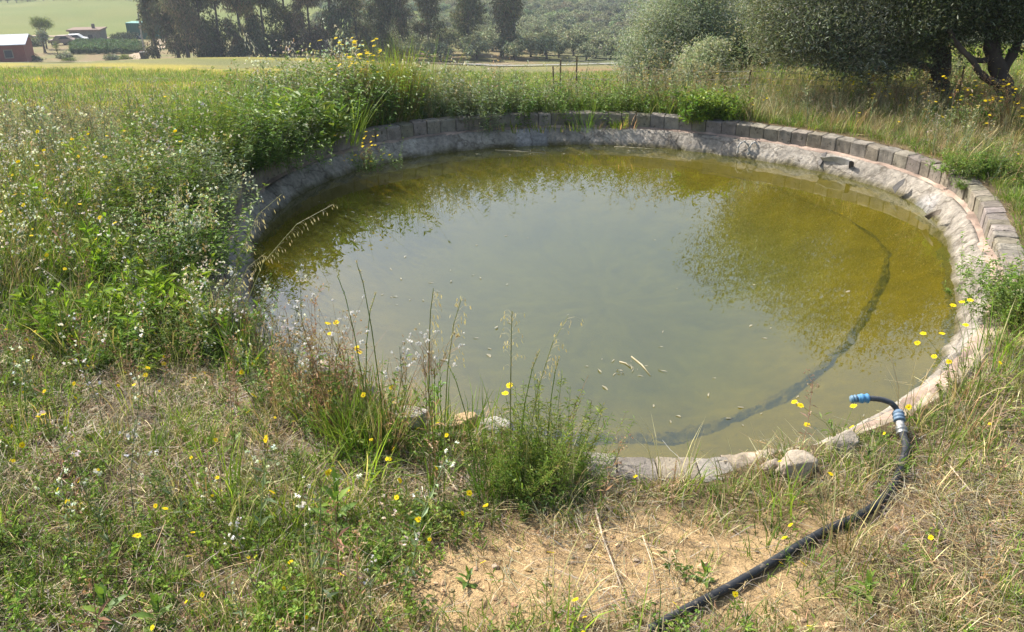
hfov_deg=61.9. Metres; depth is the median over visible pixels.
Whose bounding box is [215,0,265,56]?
tall tree
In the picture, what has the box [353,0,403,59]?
tall tree
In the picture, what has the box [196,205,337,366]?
wild oat
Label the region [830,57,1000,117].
ragwort
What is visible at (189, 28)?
tall tree
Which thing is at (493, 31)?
grove olive
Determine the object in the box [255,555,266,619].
yellow daisy
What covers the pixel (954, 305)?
daisy plant
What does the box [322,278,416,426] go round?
wild oat
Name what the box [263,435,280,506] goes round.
yellow daisy
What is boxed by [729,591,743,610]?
yellow daisy
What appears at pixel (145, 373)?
yellow daisy
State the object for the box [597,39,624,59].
grove olive
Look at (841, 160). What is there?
liner flap
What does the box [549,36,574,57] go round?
grove olive
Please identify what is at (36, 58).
garden bush
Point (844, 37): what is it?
olive tree
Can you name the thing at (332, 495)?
dock plant
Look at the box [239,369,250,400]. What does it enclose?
yellow daisy
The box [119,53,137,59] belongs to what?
garden bush
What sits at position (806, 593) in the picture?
yellow daisy
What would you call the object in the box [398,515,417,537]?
dock plant
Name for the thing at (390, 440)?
seed head plant
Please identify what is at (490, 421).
stone
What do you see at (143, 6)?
tall tree
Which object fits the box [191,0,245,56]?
tall tree
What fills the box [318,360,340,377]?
stone
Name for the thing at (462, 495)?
dry stalk
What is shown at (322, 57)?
weed clump
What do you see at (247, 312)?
seed head plant
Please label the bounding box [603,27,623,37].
grove olive
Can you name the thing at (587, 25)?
grove olive
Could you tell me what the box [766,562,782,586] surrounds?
yellow daisy
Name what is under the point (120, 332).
weed clump
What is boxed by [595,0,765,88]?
olive tree
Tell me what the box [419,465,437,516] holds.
yellow daisy
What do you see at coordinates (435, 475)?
seed head plant
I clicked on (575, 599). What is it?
yellow daisy
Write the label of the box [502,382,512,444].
daisy plant
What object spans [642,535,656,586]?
dry stalk
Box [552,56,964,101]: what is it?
wire fence
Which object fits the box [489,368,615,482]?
feathery bush
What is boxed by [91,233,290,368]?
weed clump
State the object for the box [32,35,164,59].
farm path
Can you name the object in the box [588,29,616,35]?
grove olive
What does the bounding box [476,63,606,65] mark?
road
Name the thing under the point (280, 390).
weed clump
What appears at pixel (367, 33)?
tall tree
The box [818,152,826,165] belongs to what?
liner flap
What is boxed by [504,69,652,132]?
weed clump
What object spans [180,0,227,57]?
tall tree
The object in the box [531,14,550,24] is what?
grove olive
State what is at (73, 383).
yellow daisy
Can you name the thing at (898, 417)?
irrigation hose
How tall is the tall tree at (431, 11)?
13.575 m
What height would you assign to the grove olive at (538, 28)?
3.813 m
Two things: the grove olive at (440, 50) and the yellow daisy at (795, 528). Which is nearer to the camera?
the yellow daisy at (795, 528)
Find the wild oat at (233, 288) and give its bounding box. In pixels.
[192,194,283,370]
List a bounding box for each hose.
[468,150,891,444]
[646,393,909,631]
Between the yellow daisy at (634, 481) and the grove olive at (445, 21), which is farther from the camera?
the grove olive at (445, 21)
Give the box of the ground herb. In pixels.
[0,72,1023,631]
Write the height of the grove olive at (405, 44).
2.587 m
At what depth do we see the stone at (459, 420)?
4.49 m
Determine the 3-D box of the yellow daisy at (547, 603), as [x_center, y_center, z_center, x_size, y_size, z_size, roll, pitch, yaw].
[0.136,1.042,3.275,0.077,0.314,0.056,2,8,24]
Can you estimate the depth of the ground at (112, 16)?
3.77 m
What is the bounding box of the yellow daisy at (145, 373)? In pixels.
[134,372,147,409]
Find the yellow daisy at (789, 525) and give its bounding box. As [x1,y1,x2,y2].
[782,523,792,544]
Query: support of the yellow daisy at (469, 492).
on the ground at (112, 16)
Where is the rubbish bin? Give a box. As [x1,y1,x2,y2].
[139,51,147,58]
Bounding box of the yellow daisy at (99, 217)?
[98,216,117,265]
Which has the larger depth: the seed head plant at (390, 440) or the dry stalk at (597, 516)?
the seed head plant at (390, 440)
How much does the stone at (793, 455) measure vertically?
0.136 m
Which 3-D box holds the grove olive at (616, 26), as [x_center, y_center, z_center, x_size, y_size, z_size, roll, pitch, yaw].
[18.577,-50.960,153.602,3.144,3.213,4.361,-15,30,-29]
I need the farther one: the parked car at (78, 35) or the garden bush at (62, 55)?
the parked car at (78, 35)
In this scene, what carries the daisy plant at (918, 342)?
on the ground at (112, 16)
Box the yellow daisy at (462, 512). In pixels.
[452,511,463,532]
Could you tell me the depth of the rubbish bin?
102.68 m
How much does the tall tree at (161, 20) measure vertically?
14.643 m
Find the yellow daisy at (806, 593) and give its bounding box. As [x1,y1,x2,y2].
[800,561,810,608]
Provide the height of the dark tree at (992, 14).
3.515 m
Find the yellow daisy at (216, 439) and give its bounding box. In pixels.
[213,438,223,469]
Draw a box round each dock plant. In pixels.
[79,582,128,631]
[130,592,174,631]
[221,425,247,452]
[309,468,358,538]
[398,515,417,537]
[455,565,477,589]
[688,560,714,587]
[845,569,879,603]
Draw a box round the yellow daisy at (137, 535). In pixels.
[132,533,175,596]
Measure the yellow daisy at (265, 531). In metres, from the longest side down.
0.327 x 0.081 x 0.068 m
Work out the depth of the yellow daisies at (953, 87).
11.35 m
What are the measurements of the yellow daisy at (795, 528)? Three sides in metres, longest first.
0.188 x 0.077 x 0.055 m
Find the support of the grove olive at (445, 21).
on the ground at (112, 16)
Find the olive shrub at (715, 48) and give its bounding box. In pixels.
[657,27,743,91]
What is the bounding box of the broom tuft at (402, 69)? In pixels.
[336,26,481,123]
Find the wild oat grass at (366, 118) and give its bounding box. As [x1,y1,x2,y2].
[0,46,1023,409]
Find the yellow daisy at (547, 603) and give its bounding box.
[537,551,554,617]
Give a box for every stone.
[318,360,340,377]
[355,382,379,399]
[396,405,427,428]
[452,412,477,429]
[484,416,512,437]
[759,458,778,475]
[775,449,817,479]
[826,430,859,452]
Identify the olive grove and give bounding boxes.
[310,0,1015,30]
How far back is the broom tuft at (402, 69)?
11.19 m
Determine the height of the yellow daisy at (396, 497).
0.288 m
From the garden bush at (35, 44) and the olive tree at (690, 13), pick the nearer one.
the olive tree at (690, 13)
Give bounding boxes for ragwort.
[274,37,443,130]
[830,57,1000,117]
[903,53,1023,132]
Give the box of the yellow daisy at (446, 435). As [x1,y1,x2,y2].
[445,433,456,486]
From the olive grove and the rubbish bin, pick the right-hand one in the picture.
the olive grove
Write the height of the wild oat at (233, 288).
1.170 m
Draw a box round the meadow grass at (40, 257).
[0,57,1023,631]
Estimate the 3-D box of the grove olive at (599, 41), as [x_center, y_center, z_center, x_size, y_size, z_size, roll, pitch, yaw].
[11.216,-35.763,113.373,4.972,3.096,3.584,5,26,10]
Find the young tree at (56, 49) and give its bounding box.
[50,39,60,54]
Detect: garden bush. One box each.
[30,37,44,46]
[31,53,42,61]
[54,50,75,58]
[60,57,77,61]
[102,53,119,60]
[107,32,120,38]
[117,31,138,39]
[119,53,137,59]
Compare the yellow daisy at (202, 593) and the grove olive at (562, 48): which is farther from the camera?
the grove olive at (562, 48)
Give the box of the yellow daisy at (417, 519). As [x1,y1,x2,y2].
[412,516,421,538]
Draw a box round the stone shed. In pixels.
[66,24,107,39]
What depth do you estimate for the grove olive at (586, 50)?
109.31 m
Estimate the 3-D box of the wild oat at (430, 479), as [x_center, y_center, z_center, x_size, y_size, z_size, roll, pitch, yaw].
[-0.510,0.370,3.854,0.468,1.093,0.296,-4,26,-8]
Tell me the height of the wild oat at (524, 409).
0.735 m
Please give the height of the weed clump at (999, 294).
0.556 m
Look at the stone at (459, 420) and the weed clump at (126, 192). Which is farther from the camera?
the weed clump at (126, 192)
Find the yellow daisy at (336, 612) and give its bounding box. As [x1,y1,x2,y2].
[330,573,346,621]
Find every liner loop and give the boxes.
[736,141,748,153]
[748,141,757,153]
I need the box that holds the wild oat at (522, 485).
[508,316,582,499]
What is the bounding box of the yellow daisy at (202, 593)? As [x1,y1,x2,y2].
[200,591,210,614]
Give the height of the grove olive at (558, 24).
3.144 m
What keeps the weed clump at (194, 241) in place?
on the ground at (112, 16)
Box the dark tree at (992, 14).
[867,0,1023,109]
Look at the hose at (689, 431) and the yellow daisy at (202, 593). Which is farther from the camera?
the hose at (689, 431)
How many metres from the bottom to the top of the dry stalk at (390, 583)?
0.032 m
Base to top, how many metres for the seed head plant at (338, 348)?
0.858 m
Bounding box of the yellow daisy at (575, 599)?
[567,597,578,631]
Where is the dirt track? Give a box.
[78,56,507,64]
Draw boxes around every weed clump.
[7,272,194,402]
[55,121,238,244]
[56,103,263,261]
[62,169,267,296]
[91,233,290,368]
[98,88,281,188]
[158,87,335,177]
[174,283,445,451]
[193,38,388,108]
[282,39,382,108]
[387,51,532,135]
[436,67,581,129]
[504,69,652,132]
[562,74,692,124]
[588,66,720,110]
[919,136,1023,181]
[943,231,1023,333]
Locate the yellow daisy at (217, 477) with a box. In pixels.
[215,476,228,511]
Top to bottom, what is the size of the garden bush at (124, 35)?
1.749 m
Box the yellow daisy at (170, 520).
[162,507,179,536]
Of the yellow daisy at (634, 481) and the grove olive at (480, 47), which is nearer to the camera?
the yellow daisy at (634, 481)
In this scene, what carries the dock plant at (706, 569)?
on the ground at (112, 16)
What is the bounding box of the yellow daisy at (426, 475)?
[417,442,433,497]
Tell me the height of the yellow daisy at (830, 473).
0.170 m
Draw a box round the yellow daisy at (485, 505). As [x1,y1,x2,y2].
[483,503,500,522]
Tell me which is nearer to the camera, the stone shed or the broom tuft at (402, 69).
the broom tuft at (402, 69)
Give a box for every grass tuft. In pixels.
[92,68,394,145]
[301,346,433,462]
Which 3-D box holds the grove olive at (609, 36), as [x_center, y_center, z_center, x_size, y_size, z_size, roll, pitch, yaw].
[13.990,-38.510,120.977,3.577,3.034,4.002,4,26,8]
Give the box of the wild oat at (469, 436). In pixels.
[446,361,497,497]
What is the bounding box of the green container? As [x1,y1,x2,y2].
[125,21,163,38]
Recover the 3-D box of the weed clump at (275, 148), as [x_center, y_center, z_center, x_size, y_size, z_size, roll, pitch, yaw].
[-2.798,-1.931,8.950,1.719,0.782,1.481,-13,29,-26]
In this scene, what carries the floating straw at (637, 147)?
on the water
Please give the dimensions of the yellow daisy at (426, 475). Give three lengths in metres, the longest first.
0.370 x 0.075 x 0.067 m
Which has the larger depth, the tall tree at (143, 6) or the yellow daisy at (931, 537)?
the tall tree at (143, 6)
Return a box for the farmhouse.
[0,34,34,61]
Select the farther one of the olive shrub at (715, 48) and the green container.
the green container
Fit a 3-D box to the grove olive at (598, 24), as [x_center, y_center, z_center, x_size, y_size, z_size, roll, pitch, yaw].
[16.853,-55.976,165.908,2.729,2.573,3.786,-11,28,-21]
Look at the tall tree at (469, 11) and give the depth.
113.20 m
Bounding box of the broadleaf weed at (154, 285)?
[0,81,1023,353]
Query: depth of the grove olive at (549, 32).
116.52 m
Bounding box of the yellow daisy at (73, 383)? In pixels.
[72,381,84,396]
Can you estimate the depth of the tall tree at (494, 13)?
111.76 m
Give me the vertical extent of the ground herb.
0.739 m
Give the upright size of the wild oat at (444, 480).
1.008 m
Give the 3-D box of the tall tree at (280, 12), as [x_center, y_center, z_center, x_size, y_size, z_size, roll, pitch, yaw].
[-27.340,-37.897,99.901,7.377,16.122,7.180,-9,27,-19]
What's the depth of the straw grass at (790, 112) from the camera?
4.64 m
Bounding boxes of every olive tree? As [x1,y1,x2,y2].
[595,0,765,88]
[707,0,1002,100]
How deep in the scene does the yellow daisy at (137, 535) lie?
3.33 m
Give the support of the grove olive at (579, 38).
on the ground at (112, 16)
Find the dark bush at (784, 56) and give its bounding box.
[735,35,816,64]
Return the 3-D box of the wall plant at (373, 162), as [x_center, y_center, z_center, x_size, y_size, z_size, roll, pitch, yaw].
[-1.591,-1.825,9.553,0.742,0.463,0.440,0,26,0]
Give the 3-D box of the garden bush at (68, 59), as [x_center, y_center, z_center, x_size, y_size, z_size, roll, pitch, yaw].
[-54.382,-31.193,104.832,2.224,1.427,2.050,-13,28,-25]
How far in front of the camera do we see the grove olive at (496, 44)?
113.23 m
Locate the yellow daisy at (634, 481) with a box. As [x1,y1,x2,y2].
[630,475,641,490]
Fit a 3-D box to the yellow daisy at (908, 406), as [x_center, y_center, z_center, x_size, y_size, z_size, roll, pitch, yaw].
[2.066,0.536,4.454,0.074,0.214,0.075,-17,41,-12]
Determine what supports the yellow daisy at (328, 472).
on the ground at (112, 16)
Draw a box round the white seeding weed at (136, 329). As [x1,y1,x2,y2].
[0,67,471,631]
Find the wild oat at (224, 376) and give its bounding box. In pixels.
[222,254,272,382]
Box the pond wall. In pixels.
[194,110,1023,481]
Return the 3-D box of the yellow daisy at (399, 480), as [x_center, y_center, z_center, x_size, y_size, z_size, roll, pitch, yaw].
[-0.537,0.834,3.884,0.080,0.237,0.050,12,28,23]
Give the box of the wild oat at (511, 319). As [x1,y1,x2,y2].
[497,310,524,468]
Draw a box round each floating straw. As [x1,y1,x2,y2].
[497,150,545,153]
[614,146,661,149]
[631,356,649,374]
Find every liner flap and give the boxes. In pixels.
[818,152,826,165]
[820,156,849,165]
[849,161,853,167]
[892,179,904,192]
[924,209,941,219]
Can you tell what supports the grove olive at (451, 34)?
on the ground at (112, 16)
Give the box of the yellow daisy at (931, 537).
[927,535,937,553]
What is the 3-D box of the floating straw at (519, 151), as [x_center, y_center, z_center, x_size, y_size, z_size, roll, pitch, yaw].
[0.110,-2.125,11.027,0.682,0.010,0.024,6,26,13]
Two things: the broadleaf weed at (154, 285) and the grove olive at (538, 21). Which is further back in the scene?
the grove olive at (538, 21)
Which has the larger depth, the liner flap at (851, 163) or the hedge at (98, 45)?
the hedge at (98, 45)
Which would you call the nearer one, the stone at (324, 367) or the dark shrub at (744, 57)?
the stone at (324, 367)
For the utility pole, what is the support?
on the ground at (112, 16)
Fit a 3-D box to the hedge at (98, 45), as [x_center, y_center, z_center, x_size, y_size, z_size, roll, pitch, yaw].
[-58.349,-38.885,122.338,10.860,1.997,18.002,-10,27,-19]
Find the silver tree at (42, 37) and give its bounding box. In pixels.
[33,27,49,52]
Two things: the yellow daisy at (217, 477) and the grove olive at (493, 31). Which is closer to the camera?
the yellow daisy at (217, 477)
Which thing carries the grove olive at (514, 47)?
on the ground at (112, 16)
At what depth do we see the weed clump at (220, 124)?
8.28 m
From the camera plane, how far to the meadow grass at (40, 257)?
5.48 m
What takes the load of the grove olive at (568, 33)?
on the ground at (112, 16)
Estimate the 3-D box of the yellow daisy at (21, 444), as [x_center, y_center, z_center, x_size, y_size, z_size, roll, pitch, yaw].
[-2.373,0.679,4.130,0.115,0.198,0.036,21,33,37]
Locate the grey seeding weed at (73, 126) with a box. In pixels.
[0,21,1023,211]
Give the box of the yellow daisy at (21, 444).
[17,441,27,464]
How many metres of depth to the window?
102.82 m
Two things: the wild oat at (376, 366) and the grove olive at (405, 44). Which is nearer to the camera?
the wild oat at (376, 366)
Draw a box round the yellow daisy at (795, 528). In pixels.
[787,502,807,534]
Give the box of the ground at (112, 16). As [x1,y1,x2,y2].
[0,0,1023,631]
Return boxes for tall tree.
[133,0,162,58]
[139,0,190,58]
[155,0,214,57]
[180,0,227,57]
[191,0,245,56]
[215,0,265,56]
[234,0,292,56]
[258,0,309,55]
[288,0,345,57]
[296,0,358,56]
[334,0,381,58]
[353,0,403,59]
[389,0,417,42]
[409,0,447,56]
[449,0,488,37]
[488,0,511,55]
[489,0,525,58]
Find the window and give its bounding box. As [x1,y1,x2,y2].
[3,50,13,57]
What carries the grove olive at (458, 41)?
on the ground at (112, 16)
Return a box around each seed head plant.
[226,270,283,364]
[294,293,369,426]
[379,340,426,456]
[406,328,464,499]
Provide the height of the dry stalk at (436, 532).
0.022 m
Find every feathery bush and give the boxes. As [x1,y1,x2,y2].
[444,400,636,521]
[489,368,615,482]
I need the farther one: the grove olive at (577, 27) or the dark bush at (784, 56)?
the grove olive at (577, 27)
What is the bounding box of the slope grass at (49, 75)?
[0,42,1023,133]
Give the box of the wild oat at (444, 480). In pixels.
[371,296,477,496]
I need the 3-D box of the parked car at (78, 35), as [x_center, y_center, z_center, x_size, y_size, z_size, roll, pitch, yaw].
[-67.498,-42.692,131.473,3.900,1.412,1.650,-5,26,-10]
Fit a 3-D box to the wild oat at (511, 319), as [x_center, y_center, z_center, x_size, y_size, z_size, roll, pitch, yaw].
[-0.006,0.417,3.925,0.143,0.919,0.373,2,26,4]
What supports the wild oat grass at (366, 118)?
on the ground at (112, 16)
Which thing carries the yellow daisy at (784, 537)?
on the ground at (112, 16)
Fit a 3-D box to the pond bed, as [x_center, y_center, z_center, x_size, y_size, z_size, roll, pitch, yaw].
[0.929,-0.382,8.170,6.768,0.653,7.436,0,26,0]
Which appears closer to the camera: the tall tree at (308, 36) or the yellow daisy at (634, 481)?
the yellow daisy at (634, 481)
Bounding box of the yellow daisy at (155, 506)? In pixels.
[153,504,169,518]
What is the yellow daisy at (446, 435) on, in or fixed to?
on the ground at (112, 16)
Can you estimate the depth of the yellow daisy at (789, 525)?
3.61 m
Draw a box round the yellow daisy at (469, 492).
[466,490,487,555]
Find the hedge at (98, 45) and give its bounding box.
[66,37,144,53]
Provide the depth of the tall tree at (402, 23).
109.98 m
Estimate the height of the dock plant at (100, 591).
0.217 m
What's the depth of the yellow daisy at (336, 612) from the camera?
3.28 m
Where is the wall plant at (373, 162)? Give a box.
[334,131,403,174]
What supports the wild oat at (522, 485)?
on the ground at (112, 16)
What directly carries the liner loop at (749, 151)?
attached to the pond wall
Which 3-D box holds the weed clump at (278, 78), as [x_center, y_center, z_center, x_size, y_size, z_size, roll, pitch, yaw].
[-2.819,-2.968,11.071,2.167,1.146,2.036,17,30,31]
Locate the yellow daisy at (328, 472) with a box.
[317,469,330,493]
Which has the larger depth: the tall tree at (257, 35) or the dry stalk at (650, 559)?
the tall tree at (257, 35)
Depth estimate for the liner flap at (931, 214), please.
8.42 m
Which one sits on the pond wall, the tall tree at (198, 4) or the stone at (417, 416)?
the stone at (417, 416)
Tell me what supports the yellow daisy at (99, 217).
on the ground at (112, 16)
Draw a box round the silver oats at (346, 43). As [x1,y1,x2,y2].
[240,18,363,84]
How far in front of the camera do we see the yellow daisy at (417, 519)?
3.68 m
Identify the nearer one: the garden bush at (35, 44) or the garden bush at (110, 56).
the garden bush at (110, 56)
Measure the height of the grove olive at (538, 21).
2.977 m
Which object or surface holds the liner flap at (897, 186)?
attached to the pond wall
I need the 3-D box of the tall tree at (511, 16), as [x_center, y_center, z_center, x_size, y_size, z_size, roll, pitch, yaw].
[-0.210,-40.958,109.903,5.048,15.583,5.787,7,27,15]
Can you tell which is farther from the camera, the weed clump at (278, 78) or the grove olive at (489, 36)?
the grove olive at (489, 36)
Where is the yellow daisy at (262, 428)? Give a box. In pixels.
[251,393,270,458]
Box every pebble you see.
[491,563,499,568]
[584,544,591,549]
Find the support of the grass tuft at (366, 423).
on the ground at (112, 16)
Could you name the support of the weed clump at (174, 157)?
on the ground at (112, 16)
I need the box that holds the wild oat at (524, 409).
[489,349,539,482]
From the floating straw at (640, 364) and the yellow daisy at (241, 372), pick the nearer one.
the yellow daisy at (241, 372)
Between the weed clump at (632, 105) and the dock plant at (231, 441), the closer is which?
the dock plant at (231, 441)
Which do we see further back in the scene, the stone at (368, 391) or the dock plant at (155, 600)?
the stone at (368, 391)
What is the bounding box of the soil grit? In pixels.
[3,343,1017,631]
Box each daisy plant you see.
[324,320,361,392]
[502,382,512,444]
[791,400,856,436]
[914,323,969,383]
[939,298,975,373]
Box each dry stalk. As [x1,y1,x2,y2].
[367,579,425,592]
[419,528,451,541]
[430,444,464,498]
[594,507,629,606]
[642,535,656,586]
[950,466,985,498]
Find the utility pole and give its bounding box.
[137,13,144,49]
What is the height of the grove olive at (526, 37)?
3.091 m
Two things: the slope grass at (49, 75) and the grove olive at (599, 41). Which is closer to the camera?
the slope grass at (49, 75)
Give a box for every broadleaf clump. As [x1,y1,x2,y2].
[214,74,367,162]
[671,76,752,124]
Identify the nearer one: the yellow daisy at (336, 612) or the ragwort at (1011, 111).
the yellow daisy at (336, 612)
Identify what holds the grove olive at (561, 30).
on the ground at (112, 16)
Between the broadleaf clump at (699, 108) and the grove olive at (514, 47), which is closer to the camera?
the broadleaf clump at (699, 108)
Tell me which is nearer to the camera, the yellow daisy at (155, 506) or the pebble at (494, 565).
the pebble at (494, 565)
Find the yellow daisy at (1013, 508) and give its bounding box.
[1004,491,1021,522]
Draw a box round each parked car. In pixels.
[48,35,74,44]
[63,33,88,44]
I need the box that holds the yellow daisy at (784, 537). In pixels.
[781,536,791,565]
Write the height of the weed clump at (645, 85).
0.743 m
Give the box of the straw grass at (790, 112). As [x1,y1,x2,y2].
[0,56,1023,631]
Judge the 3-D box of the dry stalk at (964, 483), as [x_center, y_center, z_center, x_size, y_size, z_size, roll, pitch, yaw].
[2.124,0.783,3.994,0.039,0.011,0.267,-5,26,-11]
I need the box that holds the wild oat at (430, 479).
[362,288,447,491]
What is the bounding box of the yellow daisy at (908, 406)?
[905,404,914,424]
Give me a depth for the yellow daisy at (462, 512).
3.73 m
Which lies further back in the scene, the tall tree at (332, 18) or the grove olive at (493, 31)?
the grove olive at (493, 31)
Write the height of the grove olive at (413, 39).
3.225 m
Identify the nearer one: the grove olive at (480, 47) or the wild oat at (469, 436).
the wild oat at (469, 436)
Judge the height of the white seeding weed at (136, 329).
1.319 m
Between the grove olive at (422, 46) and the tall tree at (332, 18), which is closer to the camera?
the tall tree at (332, 18)
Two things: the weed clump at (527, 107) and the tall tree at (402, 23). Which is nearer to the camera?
the weed clump at (527, 107)
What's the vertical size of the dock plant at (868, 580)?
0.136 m
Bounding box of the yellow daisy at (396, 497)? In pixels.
[386,495,398,536]
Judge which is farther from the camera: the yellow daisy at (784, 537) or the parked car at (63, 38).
the parked car at (63, 38)
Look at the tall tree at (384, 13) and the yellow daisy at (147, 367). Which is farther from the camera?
the tall tree at (384, 13)
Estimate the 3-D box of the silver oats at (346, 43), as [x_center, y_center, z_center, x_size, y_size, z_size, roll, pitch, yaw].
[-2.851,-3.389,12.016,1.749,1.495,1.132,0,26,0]
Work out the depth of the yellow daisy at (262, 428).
4.27 m
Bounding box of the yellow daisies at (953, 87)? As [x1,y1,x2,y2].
[58,51,1023,149]
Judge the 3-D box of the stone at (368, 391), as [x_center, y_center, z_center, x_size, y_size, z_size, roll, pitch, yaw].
[-0.825,0.423,4.843,0.174,0.094,0.123,8,21,28]
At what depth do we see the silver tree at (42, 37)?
116.69 m
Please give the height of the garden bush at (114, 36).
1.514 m
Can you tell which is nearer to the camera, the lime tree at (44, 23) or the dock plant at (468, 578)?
the dock plant at (468, 578)
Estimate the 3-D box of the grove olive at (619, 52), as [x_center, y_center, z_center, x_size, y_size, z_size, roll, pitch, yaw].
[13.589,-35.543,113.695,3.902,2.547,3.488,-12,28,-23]
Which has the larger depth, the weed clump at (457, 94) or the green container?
the green container
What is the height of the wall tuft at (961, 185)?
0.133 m
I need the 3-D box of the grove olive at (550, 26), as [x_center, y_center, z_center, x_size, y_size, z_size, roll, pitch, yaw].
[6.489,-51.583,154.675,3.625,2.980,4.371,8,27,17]
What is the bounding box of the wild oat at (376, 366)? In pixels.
[345,261,410,449]
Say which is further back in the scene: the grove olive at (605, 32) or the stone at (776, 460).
the grove olive at (605, 32)
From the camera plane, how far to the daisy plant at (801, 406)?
4.41 m
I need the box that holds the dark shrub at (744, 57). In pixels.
[716,0,790,76]
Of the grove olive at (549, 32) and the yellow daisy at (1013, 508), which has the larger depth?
the grove olive at (549, 32)
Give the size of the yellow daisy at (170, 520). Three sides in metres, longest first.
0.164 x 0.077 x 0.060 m
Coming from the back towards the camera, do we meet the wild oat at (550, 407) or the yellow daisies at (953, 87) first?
the yellow daisies at (953, 87)
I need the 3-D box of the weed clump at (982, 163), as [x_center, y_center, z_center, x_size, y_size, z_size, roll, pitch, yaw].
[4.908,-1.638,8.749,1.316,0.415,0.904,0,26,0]
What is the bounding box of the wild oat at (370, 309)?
[334,292,376,421]
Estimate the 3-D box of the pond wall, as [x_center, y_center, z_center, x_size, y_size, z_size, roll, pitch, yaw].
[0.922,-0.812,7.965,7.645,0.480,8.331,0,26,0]
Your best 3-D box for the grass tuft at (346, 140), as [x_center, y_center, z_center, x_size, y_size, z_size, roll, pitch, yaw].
[-2.960,-2.321,9.747,3.289,0.867,1.973,6,26,12]
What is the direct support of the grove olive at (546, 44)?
on the ground at (112, 16)
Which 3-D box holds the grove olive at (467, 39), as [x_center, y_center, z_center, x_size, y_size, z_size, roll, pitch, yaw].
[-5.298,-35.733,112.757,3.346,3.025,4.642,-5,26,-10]
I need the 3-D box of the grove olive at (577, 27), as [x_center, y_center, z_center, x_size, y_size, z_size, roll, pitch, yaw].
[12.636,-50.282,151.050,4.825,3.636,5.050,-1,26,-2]
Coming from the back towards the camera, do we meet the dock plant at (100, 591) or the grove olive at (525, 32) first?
the grove olive at (525, 32)
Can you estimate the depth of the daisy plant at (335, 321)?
4.73 m
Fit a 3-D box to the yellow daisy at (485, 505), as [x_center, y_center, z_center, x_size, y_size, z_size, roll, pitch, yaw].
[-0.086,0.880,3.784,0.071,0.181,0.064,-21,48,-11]
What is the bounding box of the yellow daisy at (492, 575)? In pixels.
[480,560,502,589]
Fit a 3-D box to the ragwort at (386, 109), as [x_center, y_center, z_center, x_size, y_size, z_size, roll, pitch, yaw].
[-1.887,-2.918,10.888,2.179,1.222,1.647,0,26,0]
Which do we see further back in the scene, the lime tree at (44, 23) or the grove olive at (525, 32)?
the grove olive at (525, 32)
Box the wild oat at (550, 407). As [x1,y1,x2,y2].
[544,355,559,455]
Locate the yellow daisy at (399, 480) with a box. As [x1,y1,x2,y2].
[389,478,401,510]
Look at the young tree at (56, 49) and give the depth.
113.62 m
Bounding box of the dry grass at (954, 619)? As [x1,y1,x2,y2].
[0,57,1023,631]
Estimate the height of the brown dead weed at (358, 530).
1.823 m
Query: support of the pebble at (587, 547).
on the ground at (112, 16)
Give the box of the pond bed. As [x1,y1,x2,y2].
[256,147,953,462]
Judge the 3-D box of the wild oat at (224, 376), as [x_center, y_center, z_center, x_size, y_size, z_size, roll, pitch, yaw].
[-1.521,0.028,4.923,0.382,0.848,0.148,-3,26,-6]
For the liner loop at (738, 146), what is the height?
0.172 m
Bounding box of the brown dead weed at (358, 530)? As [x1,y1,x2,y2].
[0,58,1023,631]
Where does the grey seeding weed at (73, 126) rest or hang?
on the ground at (112, 16)
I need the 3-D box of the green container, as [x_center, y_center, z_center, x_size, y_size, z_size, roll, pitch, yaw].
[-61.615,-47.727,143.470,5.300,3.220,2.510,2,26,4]
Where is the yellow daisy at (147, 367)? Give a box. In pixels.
[145,366,169,398]
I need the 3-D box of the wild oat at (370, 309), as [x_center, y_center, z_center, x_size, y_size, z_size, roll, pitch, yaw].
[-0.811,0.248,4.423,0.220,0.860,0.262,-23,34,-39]
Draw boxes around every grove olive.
[396,41,422,57]
[399,34,424,46]
[412,38,436,56]
[424,41,458,61]
[425,27,457,47]
[432,17,455,26]
[451,29,481,46]
[459,33,481,56]
[460,38,493,58]
[477,29,500,35]
[480,31,499,50]
[492,37,505,56]
[499,35,532,59]
[519,29,533,34]
[522,33,538,56]
[526,33,564,58]
[528,23,546,32]
[530,20,553,27]
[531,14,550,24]
[537,28,560,54]
[543,23,555,31]
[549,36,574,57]
[554,20,570,30]
[555,27,567,34]
[561,28,579,49]
[561,29,589,55]
[571,21,596,33]
[575,41,600,59]
[577,23,594,28]
[580,34,614,57]
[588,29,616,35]
[593,21,604,27]
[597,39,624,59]
[599,33,620,43]
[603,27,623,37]
[607,45,627,57]
[608,24,624,29]
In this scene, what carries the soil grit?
on the ground at (112, 16)
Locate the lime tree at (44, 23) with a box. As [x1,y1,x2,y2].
[28,14,53,48]
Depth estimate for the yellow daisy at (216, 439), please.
4.18 m
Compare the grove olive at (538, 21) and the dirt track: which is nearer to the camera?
the dirt track
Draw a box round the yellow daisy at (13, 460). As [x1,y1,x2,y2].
[11,459,25,479]
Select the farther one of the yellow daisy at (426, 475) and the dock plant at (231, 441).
the dock plant at (231, 441)
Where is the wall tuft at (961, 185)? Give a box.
[950,175,971,190]
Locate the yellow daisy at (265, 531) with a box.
[255,490,274,559]
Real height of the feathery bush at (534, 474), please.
0.414 m
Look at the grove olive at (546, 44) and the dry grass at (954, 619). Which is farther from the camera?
the grove olive at (546, 44)
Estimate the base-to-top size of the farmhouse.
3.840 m
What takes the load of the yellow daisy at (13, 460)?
on the ground at (112, 16)
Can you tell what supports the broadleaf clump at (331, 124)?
on the ground at (112, 16)
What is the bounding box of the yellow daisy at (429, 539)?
[426,537,434,551]
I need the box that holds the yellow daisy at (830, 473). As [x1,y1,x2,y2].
[829,472,837,500]

